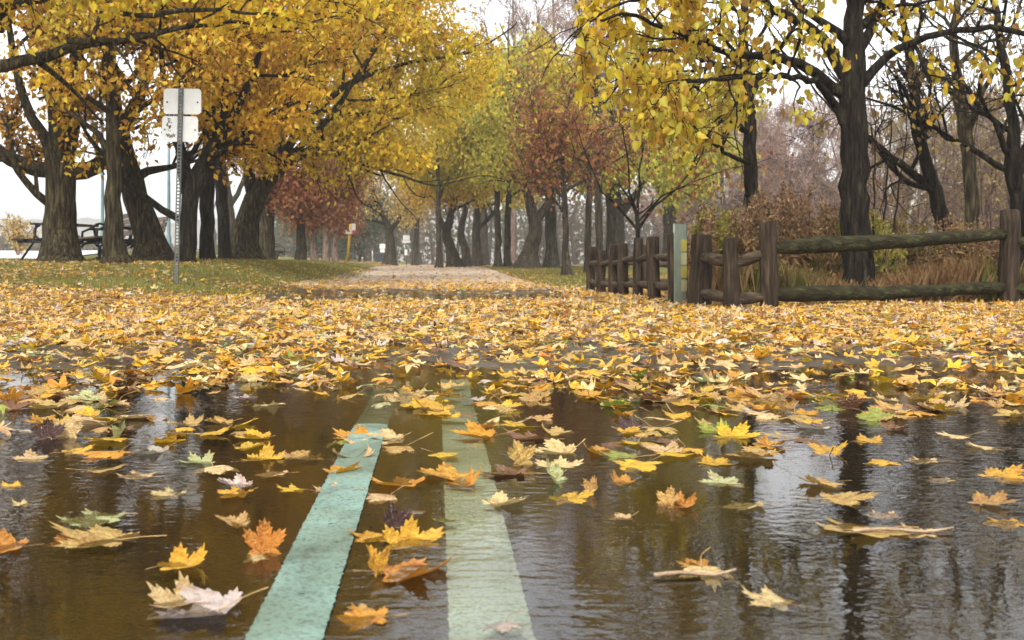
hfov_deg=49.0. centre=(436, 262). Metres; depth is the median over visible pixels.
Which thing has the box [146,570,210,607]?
maple leaf
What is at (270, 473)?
maple leaf
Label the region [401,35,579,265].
maple tree
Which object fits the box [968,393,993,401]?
maple leaf
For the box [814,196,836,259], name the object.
goldenrod plant
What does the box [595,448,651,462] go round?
maple leaf
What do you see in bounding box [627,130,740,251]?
bare tree
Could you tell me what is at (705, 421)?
maple leaf
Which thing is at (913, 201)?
birch tree
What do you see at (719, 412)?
maple leaf
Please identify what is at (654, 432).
maple leaf
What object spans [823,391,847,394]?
maple leaf
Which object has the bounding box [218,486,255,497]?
maple leaf
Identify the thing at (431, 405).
maple leaf
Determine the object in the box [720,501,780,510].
maple leaf
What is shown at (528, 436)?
maple leaf
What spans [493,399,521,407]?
maple leaf
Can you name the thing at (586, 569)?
road
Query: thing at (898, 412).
maple leaf
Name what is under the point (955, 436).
maple leaf
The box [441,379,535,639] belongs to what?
road line
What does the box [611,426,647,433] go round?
maple leaf
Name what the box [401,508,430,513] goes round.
maple leaf
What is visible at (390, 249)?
maple tree
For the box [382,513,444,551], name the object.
maple leaf
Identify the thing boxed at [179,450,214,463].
maple leaf
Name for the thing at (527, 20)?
bare tree
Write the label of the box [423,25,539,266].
maple tree
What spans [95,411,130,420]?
maple leaf
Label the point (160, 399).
maple leaf
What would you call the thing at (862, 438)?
maple leaf
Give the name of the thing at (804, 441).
maple leaf
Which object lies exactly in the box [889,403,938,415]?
maple leaf
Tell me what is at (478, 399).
maple leaf
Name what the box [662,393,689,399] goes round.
maple leaf
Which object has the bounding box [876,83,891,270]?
sapling
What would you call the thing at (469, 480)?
maple leaf
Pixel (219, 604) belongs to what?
maple leaf
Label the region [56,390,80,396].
maple leaf
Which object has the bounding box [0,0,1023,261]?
sky
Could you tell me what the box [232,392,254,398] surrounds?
maple leaf
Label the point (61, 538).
maple leaf
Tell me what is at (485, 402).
maple leaf
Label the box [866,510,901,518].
maple leaf
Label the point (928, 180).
bare tree
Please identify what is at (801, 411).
maple leaf
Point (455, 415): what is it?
maple leaf
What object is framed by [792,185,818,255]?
goldenrod plant
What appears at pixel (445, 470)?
maple leaf
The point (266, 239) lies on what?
maple tree
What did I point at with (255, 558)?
maple leaf
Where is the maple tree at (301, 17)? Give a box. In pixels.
[0,0,416,124]
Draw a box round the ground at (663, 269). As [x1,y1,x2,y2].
[0,252,1023,344]
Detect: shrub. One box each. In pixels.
[0,211,41,254]
[791,25,949,232]
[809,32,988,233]
[880,17,1023,232]
[900,17,1023,242]
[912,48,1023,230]
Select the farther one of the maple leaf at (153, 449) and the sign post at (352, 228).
the sign post at (352, 228)
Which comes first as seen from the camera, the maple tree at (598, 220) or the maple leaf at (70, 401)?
the maple leaf at (70, 401)
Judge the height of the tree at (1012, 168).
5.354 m
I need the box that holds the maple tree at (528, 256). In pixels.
[448,10,638,268]
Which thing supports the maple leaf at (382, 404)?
on the fallen leaves
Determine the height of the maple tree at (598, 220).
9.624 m
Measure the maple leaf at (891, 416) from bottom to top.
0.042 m
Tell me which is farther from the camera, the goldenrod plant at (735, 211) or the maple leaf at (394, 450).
the goldenrod plant at (735, 211)
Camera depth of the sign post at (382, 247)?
77.93 m
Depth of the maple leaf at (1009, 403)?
3.50 m
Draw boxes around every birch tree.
[867,113,931,217]
[907,156,961,233]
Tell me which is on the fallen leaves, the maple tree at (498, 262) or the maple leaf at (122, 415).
the maple leaf at (122, 415)
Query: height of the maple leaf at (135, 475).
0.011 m
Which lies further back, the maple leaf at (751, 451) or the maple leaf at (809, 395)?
the maple leaf at (809, 395)
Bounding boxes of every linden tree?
[525,0,1023,285]
[581,0,824,214]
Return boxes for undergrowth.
[594,245,666,287]
[687,249,1023,304]
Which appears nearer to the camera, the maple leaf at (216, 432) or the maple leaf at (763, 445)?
the maple leaf at (763, 445)
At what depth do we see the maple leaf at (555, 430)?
2.97 m
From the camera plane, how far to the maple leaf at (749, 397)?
3.71 m
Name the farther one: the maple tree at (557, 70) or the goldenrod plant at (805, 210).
the maple tree at (557, 70)
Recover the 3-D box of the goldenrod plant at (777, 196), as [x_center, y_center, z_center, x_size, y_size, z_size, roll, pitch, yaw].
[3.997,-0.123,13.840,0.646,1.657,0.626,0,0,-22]
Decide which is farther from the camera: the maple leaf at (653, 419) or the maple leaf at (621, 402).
the maple leaf at (621, 402)
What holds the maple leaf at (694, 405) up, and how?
on the fallen leaves
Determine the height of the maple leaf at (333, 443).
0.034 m
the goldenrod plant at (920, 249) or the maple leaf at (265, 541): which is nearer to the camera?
the maple leaf at (265, 541)
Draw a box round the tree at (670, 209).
[598,21,789,261]
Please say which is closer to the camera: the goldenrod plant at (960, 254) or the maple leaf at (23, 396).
the maple leaf at (23, 396)
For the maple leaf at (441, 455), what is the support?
on the road at (586, 569)
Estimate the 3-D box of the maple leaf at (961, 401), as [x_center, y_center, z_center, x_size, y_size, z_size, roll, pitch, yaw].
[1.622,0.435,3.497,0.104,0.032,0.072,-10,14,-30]
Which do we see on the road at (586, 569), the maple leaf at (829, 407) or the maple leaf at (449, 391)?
the maple leaf at (829, 407)
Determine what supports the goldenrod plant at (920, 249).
on the ground at (663, 269)
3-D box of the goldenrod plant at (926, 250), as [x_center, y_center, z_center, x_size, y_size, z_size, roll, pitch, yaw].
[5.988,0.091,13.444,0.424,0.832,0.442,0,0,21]
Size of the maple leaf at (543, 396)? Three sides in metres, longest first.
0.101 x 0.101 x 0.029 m
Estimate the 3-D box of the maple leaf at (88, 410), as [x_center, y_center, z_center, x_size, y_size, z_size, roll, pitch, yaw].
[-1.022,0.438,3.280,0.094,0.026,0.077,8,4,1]
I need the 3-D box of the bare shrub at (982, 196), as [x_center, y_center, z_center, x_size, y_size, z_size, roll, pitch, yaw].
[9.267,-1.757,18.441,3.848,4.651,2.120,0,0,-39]
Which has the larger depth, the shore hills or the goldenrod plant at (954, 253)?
the shore hills
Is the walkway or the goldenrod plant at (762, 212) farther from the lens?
the walkway
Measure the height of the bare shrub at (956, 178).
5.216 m
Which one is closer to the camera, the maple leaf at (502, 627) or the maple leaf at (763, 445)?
the maple leaf at (502, 627)
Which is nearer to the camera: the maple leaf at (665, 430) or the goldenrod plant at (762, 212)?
the maple leaf at (665, 430)
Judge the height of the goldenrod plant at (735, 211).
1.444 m
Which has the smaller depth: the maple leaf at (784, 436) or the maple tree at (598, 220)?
the maple leaf at (784, 436)
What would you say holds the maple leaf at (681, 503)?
on the road at (586, 569)
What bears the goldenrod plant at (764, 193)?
on the ground at (663, 269)
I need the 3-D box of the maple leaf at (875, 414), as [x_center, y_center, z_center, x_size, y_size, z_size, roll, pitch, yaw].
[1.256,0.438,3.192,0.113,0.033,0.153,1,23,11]
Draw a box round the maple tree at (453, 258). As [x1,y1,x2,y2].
[386,78,507,266]
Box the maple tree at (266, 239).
[259,0,513,259]
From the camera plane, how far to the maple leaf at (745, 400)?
3.59 m
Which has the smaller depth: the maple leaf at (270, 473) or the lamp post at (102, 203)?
the maple leaf at (270, 473)
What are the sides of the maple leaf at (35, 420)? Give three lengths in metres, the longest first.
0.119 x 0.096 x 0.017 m
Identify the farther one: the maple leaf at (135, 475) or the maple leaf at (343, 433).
the maple leaf at (343, 433)
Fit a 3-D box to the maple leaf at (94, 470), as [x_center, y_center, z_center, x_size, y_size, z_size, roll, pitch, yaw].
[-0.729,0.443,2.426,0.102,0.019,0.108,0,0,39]
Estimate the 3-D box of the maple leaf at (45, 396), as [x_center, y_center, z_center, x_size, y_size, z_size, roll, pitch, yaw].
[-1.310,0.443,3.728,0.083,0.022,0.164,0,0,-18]
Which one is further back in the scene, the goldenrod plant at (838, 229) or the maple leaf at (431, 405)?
the goldenrod plant at (838, 229)
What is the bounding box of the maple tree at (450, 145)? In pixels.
[377,36,492,267]
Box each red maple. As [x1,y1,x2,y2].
[234,156,368,259]
[279,143,349,260]
[306,157,372,260]
[319,149,369,260]
[488,58,699,275]
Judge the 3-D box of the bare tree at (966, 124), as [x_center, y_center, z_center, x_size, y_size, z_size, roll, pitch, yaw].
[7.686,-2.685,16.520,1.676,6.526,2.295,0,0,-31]
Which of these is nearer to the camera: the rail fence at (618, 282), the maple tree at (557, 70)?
the rail fence at (618, 282)
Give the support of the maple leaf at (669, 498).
on the road at (586, 569)
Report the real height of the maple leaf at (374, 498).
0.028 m
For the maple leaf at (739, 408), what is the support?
on the fallen leaves
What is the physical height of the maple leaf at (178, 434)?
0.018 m
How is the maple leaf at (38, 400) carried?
on the road at (586, 569)
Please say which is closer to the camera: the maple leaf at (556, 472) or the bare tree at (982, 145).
the maple leaf at (556, 472)
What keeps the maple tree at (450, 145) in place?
on the ground at (663, 269)
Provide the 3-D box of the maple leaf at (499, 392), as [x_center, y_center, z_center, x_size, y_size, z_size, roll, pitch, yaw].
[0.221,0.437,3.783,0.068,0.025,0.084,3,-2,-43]
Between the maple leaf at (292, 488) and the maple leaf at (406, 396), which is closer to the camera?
the maple leaf at (292, 488)
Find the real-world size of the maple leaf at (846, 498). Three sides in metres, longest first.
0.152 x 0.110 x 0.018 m
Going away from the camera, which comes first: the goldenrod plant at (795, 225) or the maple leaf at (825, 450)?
the maple leaf at (825, 450)
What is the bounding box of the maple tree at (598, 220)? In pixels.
[500,0,631,249]
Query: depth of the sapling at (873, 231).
13.10 m
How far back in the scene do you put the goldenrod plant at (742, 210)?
13.98 m
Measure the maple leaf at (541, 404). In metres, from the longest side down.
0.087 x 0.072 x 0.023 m
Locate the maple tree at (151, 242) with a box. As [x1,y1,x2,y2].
[15,3,293,261]
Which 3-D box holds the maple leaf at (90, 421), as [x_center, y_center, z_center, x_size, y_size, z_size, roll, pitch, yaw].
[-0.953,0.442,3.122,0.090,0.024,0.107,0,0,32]
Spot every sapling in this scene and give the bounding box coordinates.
[869,89,876,256]
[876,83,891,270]
[879,79,933,271]
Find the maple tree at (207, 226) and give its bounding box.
[154,0,307,259]
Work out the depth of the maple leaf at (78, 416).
3.15 m
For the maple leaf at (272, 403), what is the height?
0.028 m
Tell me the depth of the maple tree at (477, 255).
57.80 m
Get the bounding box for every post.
[97,92,104,256]
[162,88,200,283]
[166,142,171,247]
[346,224,355,262]
[380,243,384,252]
[403,235,409,264]
[670,223,686,303]
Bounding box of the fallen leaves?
[0,360,1023,489]
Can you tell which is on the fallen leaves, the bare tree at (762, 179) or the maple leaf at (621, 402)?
the maple leaf at (621, 402)
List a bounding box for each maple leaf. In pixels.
[0,386,23,402]
[0,480,24,489]
[0,528,44,552]
[1,399,33,410]
[12,427,41,433]
[12,448,47,462]
[12,499,31,506]
[16,392,47,403]
[18,394,33,399]
[23,384,50,394]
[23,413,53,422]
[27,396,69,408]
[29,417,65,441]
[31,390,54,399]
[32,388,62,397]
[34,414,68,423]
[45,530,86,546]
[49,521,166,547]
[50,388,75,394]
[52,409,99,429]
[52,415,82,438]
[55,508,137,526]
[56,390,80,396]
[59,395,85,404]
[59,444,94,454]
[62,395,96,413]
[65,389,104,402]
[65,463,126,472]
[73,405,104,416]
[76,417,117,424]
[76,442,132,464]
[78,390,111,401]
[81,434,129,441]
[91,421,120,435]
[94,399,121,406]
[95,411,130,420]
[96,391,134,408]
[100,400,128,406]
[102,424,137,432]
[103,407,144,419]
[107,421,126,437]
[116,470,155,479]
[118,414,155,419]
[132,442,175,455]
[138,434,187,442]
[142,414,166,421]
[145,542,207,569]
[146,395,170,401]
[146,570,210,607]
[149,486,189,499]
[150,584,268,618]
[157,429,187,434]
[165,414,204,428]
[165,431,192,436]
[171,422,196,431]
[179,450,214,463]
[192,453,238,475]
[194,426,229,435]
[204,416,241,423]
[214,510,250,527]
[217,473,252,487]
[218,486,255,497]
[226,418,258,428]
[229,426,253,435]
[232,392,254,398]
[233,441,266,450]
[234,428,275,438]
[241,554,269,562]
[242,517,286,556]
[243,442,284,460]
[253,400,283,406]
[256,470,295,477]
[270,450,323,459]
[278,483,306,492]
[313,481,364,491]
[314,391,331,395]
[322,460,361,472]
[326,430,357,448]
[332,424,377,438]
[332,443,373,456]
[335,383,374,398]
[336,603,407,631]
[341,436,398,444]
[347,529,409,541]
[348,603,371,615]
[352,556,452,581]
[364,485,404,504]
[366,428,408,440]
[366,544,394,578]
[368,396,394,409]
[371,475,425,486]
[374,393,398,399]
[382,501,411,530]
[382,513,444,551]
[383,432,432,455]
[384,393,397,401]
[393,388,424,404]
[399,397,425,408]
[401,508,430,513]
[415,397,464,411]
[416,461,476,479]
[419,400,449,414]
[421,448,460,460]
[422,393,439,399]
[427,396,457,401]
[431,388,453,395]
[432,517,460,522]
[433,408,460,417]
[434,392,464,397]
[446,464,481,485]
[448,418,518,437]
[454,410,479,417]
[460,395,486,400]
[470,393,498,405]
[477,421,498,427]
[479,464,545,476]
[481,490,525,506]
[481,610,527,632]
[482,403,513,424]
[483,403,514,410]
[492,390,510,395]
[492,394,521,417]
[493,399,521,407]
[500,386,521,397]
[500,420,545,426]
[502,427,552,439]
[507,439,535,467]
[518,389,545,397]
[520,392,551,403]
[524,389,551,401]
[529,387,550,394]
[529,413,553,420]
[534,397,553,405]
[534,438,584,454]
[534,455,583,467]
[536,489,595,504]
[541,422,571,435]
[546,455,567,485]
[574,386,603,395]
[576,385,601,398]
[581,475,597,495]
[583,393,613,398]
[583,441,621,456]
[593,397,633,405]
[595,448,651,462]
[598,439,625,449]
[607,511,638,519]
[610,401,629,407]
[611,405,636,416]
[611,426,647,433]
[611,467,634,487]
[612,456,662,471]
[615,416,646,430]
[616,432,658,445]
[617,420,682,438]
[624,390,645,399]
[631,390,673,400]
[634,415,681,434]
[637,440,683,451]
[640,407,681,422]
[651,395,693,401]
[651,438,680,444]
[654,449,694,456]
[656,485,680,505]
[661,489,696,507]
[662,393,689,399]
[662,403,690,420]
[666,389,686,395]
[671,398,693,407]
[675,389,692,394]
[677,438,706,455]
[677,558,710,567]
[678,399,708,408]
[680,547,738,592]
[690,385,713,396]
[695,417,714,425]
[696,417,728,432]
[697,390,714,402]
[697,394,728,409]
[698,454,731,466]
[700,468,743,487]
[702,390,723,399]
[705,402,731,414]
[707,390,728,399]
[711,406,730,413]
[713,420,761,439]
[720,445,791,457]
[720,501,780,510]
[725,402,753,411]
[726,385,756,401]
[734,397,760,402]
[736,394,758,399]
[737,385,767,399]
[740,584,805,611]
[741,406,768,412]
[746,411,789,421]
[752,402,776,409]
[753,443,783,448]
[755,391,789,404]
[756,403,782,409]
[756,435,785,445]
[763,431,808,438]
[774,398,796,409]
[776,388,807,397]
[777,401,811,420]
[787,434,824,443]
[789,408,819,414]
[792,420,833,428]
[795,390,813,396]
[796,419,823,424]
[796,491,879,505]
[797,474,851,487]
[804,394,848,398]
[808,441,847,456]
[812,393,838,405]
[814,516,918,537]
[815,396,836,400]
[815,404,847,412]
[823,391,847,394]
[835,392,866,409]
[845,390,875,398]
[848,433,881,444]
[855,406,895,424]
[865,458,901,465]
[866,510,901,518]
[867,398,907,410]
[874,389,901,395]
[876,393,900,401]
[879,404,910,420]
[880,420,908,429]
[882,406,911,413]
[882,408,931,420]
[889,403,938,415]
[892,522,954,537]
[900,411,923,416]
[903,456,945,463]
[904,390,935,398]
[904,402,929,411]
[922,401,956,409]
[923,399,960,407]
[927,390,954,395]
[927,477,958,483]
[936,430,985,438]
[945,395,970,408]
[964,440,1010,450]
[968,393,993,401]
[968,490,1018,505]
[975,384,1005,395]
[976,389,997,399]
[978,388,1007,397]
[978,464,1023,483]
[982,396,1003,407]
[982,517,1023,529]
[988,391,1008,396]
[992,408,1022,415]
[995,393,1023,405]
[1003,399,1023,404]
[1006,390,1023,396]
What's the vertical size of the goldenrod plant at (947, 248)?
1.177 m
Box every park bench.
[79,213,133,260]
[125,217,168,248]
[275,243,284,258]
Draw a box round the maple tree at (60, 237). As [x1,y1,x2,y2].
[0,0,211,262]
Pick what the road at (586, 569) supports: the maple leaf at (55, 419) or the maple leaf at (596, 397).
the maple leaf at (55, 419)
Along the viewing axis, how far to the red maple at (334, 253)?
54.88 m
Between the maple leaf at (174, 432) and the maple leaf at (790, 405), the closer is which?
the maple leaf at (174, 432)
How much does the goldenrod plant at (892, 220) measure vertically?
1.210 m
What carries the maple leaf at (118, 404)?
on the fallen leaves
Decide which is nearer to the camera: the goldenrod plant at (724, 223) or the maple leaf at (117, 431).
the maple leaf at (117, 431)
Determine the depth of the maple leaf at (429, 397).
3.68 m
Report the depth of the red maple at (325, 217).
43.69 m
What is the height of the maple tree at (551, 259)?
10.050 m
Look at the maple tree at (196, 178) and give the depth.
19.30 m
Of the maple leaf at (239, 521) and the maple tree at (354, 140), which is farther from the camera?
the maple tree at (354, 140)
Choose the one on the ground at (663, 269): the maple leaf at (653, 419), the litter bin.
the litter bin
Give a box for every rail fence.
[586,233,669,300]
[687,209,1023,307]
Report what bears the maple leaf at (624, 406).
on the fallen leaves
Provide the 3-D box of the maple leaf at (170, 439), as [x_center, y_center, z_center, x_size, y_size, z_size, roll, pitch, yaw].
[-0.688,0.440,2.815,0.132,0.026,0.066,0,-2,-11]
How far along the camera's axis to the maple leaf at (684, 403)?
3.53 m
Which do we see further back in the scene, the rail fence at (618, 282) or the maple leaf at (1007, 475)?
the rail fence at (618, 282)
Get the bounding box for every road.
[0,284,803,344]
[0,343,1023,639]
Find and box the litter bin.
[375,253,382,261]
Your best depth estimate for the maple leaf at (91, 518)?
1.97 m
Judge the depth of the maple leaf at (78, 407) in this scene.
3.41 m
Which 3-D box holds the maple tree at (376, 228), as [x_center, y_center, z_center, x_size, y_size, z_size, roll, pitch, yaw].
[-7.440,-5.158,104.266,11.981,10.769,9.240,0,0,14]
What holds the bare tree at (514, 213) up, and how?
on the ground at (663, 269)
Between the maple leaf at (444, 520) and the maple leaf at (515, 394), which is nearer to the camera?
the maple leaf at (444, 520)
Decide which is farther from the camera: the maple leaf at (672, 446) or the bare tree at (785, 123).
the bare tree at (785, 123)
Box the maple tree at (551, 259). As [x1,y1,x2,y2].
[489,9,605,267]
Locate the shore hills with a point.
(90, 221)
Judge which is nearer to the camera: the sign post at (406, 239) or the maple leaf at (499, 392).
the maple leaf at (499, 392)
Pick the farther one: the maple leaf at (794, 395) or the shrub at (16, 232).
the shrub at (16, 232)
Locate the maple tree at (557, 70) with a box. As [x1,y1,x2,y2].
[511,0,643,272]
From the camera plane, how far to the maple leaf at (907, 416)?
3.27 m
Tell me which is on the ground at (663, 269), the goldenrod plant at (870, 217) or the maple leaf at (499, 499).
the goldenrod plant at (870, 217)
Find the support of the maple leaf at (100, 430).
on the road at (586, 569)
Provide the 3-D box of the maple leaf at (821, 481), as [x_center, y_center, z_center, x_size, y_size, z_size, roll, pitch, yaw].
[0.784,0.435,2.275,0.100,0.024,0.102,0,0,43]
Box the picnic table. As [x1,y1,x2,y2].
[11,223,101,259]
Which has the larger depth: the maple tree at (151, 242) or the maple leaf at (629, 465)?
the maple tree at (151, 242)
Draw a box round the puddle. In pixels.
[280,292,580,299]
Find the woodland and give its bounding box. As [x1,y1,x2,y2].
[0,119,1023,264]
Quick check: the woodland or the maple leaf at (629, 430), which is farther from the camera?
the woodland
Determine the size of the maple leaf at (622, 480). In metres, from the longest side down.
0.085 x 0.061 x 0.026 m
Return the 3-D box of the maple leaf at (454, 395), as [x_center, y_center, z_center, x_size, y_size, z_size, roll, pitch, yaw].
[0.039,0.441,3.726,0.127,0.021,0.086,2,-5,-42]
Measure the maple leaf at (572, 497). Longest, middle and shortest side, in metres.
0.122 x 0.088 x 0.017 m
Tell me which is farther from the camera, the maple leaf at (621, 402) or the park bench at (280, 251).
the park bench at (280, 251)
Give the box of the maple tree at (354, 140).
[216,0,528,259]
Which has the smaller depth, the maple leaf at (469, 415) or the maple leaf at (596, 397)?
the maple leaf at (469, 415)
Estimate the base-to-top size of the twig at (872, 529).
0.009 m
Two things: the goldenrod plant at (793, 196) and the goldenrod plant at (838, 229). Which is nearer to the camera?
the goldenrod plant at (838, 229)
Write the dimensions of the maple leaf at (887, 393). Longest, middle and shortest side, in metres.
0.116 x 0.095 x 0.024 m
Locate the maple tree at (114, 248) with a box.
[0,0,291,264]
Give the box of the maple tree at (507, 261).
[445,22,581,266]
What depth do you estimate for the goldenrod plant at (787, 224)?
12.91 m
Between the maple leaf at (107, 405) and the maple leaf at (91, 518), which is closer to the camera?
the maple leaf at (91, 518)
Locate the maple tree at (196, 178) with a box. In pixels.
[55,0,423,262]
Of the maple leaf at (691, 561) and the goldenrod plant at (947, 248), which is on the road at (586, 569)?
the maple leaf at (691, 561)
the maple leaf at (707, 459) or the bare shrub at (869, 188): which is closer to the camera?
the maple leaf at (707, 459)
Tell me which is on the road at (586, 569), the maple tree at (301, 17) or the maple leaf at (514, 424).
the maple leaf at (514, 424)
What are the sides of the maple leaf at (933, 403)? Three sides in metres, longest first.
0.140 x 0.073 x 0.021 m
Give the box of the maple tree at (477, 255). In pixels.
[444,64,558,266]
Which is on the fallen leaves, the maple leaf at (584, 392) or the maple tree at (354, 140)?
the maple leaf at (584, 392)
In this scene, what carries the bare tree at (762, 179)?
on the ground at (663, 269)
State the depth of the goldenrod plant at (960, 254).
12.96 m
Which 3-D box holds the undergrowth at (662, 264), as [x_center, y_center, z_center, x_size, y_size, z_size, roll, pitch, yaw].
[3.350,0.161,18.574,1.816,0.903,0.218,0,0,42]
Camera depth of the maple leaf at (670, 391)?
3.79 m
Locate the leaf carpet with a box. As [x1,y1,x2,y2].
[0,255,1023,436]
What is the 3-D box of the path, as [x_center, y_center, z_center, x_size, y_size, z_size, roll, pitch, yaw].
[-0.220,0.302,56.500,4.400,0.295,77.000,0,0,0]
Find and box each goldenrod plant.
[672,208,720,289]
[687,202,718,267]
[688,211,722,252]
[691,200,718,243]
[693,204,749,254]
[697,217,742,241]
[712,227,731,266]
[715,215,737,237]
[716,201,740,233]
[726,207,759,256]
[736,197,748,240]
[738,189,789,266]
[738,207,754,252]
[741,200,783,265]
[742,192,785,237]
[745,195,782,231]
[755,184,794,266]
[763,192,808,271]
[771,172,811,270]
[779,182,810,220]
[785,196,812,263]
[787,182,819,269]
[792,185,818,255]
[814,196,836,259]
[816,200,842,279]
[817,201,839,266]
[820,207,876,275]
[869,201,892,276]
[871,205,911,231]
[871,217,897,233]
[873,214,908,282]
[882,233,897,266]
[890,222,924,271]
[891,216,910,267]
[900,223,930,267]
[904,221,936,267]
[911,220,937,253]
[918,243,969,269]
[919,246,935,266]
[930,209,964,266]
[933,227,973,266]
[951,213,993,267]
[960,227,981,265]
[966,217,979,229]
[969,240,998,265]
[986,239,999,264]
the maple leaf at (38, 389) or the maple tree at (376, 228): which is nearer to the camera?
the maple leaf at (38, 389)
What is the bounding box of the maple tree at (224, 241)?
[211,0,351,259]
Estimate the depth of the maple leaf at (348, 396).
3.72 m
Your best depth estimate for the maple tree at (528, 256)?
41.56 m
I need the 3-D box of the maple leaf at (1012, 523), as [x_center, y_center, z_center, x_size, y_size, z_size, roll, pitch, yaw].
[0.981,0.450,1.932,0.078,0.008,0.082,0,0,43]
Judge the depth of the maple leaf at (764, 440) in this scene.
2.75 m
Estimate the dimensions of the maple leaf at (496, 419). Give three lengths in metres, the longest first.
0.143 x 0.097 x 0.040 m
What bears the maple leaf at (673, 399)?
on the fallen leaves
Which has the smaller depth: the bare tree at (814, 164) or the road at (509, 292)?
the road at (509, 292)
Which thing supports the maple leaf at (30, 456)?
on the road at (586, 569)
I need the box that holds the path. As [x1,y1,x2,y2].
[293,264,554,289]
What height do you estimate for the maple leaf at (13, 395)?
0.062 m
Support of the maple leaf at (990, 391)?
on the fallen leaves
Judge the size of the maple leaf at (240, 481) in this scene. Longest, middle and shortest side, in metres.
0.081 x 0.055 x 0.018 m
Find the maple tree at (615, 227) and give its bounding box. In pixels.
[570,70,720,267]
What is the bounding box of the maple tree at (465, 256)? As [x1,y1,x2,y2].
[457,187,543,266]
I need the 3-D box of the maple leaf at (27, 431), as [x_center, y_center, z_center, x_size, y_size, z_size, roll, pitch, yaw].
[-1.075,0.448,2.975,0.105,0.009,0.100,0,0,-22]
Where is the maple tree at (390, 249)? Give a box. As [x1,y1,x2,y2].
[352,132,441,265]
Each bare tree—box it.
[452,0,559,263]
[480,0,616,229]
[540,0,648,228]
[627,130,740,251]
[644,90,802,234]
[697,80,867,225]
[758,89,904,254]
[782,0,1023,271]
[798,0,972,233]
[825,98,960,230]
[871,87,985,233]
[883,0,1023,229]
[917,77,1023,231]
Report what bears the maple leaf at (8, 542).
on the road at (586, 569)
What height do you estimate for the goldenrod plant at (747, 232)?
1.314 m
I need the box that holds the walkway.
[0,250,96,258]
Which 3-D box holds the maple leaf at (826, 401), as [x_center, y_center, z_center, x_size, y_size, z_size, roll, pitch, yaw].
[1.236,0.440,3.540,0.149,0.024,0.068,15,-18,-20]
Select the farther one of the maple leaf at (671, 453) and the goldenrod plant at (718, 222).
the goldenrod plant at (718, 222)
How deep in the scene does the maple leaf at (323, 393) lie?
3.80 m
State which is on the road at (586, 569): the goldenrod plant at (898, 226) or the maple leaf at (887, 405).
the maple leaf at (887, 405)
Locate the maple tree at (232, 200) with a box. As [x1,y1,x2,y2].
[188,124,287,253]
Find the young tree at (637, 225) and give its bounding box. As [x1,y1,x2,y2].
[535,80,793,237]
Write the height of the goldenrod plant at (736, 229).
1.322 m
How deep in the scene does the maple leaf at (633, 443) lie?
2.77 m
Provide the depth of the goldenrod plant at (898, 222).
15.47 m
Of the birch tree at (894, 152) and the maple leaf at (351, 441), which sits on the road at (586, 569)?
the maple leaf at (351, 441)
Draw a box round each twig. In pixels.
[653,568,736,577]
[852,527,953,532]
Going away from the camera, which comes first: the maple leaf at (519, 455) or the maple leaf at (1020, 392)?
the maple leaf at (519, 455)
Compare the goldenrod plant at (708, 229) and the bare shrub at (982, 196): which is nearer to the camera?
the goldenrod plant at (708, 229)
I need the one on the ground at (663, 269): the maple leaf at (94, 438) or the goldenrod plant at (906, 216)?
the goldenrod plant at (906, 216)
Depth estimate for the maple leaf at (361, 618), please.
1.42 m
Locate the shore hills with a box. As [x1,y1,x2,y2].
[0,211,626,262]
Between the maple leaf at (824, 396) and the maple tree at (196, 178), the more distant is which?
the maple tree at (196, 178)
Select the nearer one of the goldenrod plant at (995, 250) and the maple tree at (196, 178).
the goldenrod plant at (995, 250)
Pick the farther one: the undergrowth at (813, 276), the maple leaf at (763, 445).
the undergrowth at (813, 276)
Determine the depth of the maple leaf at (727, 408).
3.38 m
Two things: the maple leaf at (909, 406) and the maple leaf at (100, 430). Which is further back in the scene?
the maple leaf at (909, 406)
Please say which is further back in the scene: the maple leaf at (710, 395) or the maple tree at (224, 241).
the maple tree at (224, 241)
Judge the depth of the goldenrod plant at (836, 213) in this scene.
13.82 m
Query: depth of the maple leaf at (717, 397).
3.70 m
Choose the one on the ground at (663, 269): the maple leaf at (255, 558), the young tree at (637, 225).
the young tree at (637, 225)
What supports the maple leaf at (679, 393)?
on the fallen leaves
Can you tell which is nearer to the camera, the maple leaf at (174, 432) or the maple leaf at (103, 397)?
the maple leaf at (174, 432)
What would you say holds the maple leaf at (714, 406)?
on the road at (586, 569)
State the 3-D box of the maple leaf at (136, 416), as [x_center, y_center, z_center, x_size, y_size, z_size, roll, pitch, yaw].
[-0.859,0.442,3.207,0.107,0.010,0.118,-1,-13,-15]
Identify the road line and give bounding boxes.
[245,381,400,639]
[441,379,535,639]
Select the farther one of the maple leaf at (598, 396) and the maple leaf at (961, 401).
the maple leaf at (598, 396)
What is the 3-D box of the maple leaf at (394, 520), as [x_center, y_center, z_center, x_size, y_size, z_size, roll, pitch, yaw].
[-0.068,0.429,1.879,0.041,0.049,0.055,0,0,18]
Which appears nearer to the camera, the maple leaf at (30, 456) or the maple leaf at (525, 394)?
the maple leaf at (30, 456)
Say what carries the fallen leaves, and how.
on the road at (586, 569)
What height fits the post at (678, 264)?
0.965 m
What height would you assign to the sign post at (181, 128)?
2.709 m
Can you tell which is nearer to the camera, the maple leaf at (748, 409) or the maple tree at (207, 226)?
the maple leaf at (748, 409)
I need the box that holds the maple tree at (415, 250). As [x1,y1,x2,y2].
[384,133,433,265]
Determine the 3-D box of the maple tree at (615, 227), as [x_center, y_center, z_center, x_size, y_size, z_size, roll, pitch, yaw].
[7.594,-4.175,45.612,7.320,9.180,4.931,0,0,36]
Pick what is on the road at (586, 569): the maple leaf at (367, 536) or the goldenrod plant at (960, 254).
the maple leaf at (367, 536)
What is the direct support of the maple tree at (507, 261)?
on the ground at (663, 269)

